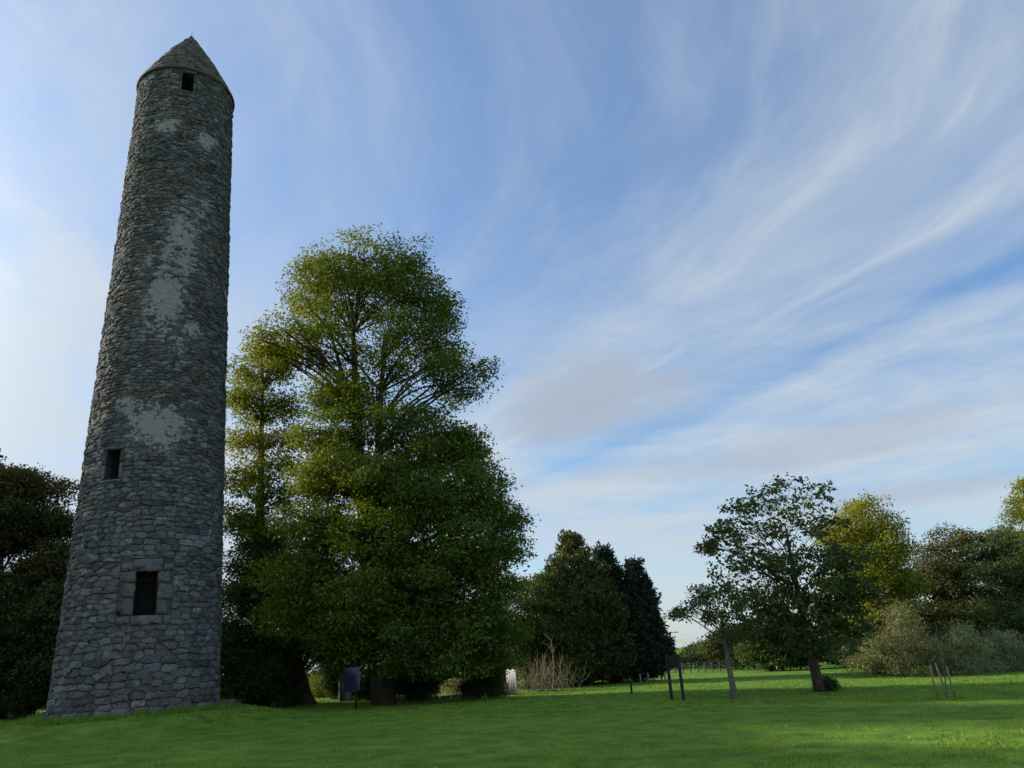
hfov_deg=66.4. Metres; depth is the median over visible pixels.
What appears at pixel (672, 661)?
information board
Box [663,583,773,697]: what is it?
young tree
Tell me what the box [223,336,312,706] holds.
slender tree
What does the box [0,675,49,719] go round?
dark shrub
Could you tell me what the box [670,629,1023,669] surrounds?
hedge
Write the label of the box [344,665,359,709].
park sign
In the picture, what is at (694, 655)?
distant tree
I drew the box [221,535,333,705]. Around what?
understory tree
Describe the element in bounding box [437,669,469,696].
pale flowering shrub
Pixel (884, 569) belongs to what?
yellowing tree
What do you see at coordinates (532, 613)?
broadleaf tree
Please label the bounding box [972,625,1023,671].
olive bush
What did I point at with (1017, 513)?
yellowing tree
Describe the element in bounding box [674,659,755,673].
rail fence
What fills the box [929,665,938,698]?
tree stake
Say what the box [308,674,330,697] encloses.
yellow green shrub
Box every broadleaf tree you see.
[496,569,580,688]
[940,520,1023,663]
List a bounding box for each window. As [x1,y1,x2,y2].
[104,449,120,479]
[181,72,193,91]
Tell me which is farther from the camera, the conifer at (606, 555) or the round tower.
the conifer at (606, 555)
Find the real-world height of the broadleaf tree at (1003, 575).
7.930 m
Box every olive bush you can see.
[836,599,951,677]
[918,620,1012,675]
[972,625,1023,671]
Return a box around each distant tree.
[679,642,722,668]
[693,628,754,669]
[730,610,821,671]
[817,632,883,667]
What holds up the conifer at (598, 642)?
on the lawn at (115, 732)
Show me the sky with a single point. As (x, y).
(706, 250)
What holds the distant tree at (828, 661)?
on the lawn at (115, 732)
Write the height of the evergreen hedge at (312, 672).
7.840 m
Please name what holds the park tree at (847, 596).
on the lawn at (115, 732)
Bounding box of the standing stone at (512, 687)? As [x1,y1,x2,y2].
[506,669,517,694]
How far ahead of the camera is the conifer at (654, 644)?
45.67 m
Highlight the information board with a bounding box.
[665,654,684,699]
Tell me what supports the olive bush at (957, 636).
on the lawn at (115, 732)
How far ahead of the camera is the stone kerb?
35.02 m
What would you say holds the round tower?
on the lawn at (115, 732)
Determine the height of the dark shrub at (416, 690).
1.984 m
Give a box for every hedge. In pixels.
[5,599,540,691]
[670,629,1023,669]
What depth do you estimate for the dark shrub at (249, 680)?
32.69 m
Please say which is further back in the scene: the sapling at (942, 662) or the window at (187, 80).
the window at (187, 80)
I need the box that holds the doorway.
[132,571,158,615]
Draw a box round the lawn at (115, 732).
[0,633,1023,767]
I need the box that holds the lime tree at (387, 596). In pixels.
[236,222,540,705]
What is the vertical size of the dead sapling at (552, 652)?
2.936 m
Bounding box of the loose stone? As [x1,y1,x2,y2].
[222,698,235,706]
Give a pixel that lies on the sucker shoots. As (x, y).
(831, 684)
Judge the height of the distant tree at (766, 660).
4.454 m
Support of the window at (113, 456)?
in the round tower
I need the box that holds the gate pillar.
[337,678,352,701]
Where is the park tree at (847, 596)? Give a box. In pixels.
[693,472,890,691]
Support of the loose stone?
on the lawn at (115, 732)
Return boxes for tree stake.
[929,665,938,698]
[934,663,947,698]
[945,666,955,697]
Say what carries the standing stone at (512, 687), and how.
on the lawn at (115, 732)
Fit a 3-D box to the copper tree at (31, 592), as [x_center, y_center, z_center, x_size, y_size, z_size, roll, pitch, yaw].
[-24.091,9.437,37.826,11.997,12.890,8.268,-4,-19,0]
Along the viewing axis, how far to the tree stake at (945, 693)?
22.99 m
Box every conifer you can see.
[524,529,639,686]
[591,540,634,682]
[614,556,678,681]
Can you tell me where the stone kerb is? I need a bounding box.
[409,694,482,699]
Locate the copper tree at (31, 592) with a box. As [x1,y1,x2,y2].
[0,456,78,717]
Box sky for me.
[0,0,1023,679]
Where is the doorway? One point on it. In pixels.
(145, 597)
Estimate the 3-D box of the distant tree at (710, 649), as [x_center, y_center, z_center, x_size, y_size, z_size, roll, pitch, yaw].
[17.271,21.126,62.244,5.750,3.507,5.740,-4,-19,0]
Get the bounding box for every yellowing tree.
[810,489,939,674]
[991,475,1023,588]
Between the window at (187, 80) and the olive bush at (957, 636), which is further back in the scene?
the olive bush at (957, 636)
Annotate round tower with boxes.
[38,36,234,720]
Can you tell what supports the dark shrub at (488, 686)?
on the lawn at (115, 732)
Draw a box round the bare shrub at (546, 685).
[506,645,586,692]
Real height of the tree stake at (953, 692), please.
1.052 m
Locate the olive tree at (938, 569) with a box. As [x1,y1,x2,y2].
[890,522,1004,667]
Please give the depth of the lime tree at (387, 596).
32.61 m
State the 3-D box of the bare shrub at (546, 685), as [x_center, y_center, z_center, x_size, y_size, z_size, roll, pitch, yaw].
[1.440,14.172,38.952,3.975,2.302,3.301,9,-23,-33]
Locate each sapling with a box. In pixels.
[537,632,556,691]
[926,624,951,696]
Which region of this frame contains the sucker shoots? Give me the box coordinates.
[823,674,841,690]
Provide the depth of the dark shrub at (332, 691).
38.18 m
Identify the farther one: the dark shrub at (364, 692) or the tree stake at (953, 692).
the dark shrub at (364, 692)
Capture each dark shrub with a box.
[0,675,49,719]
[219,618,306,707]
[315,664,343,699]
[350,667,369,699]
[392,672,449,700]
[456,667,509,698]
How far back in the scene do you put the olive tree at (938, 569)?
44.05 m
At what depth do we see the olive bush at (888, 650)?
36.69 m
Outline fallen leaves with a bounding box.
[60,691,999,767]

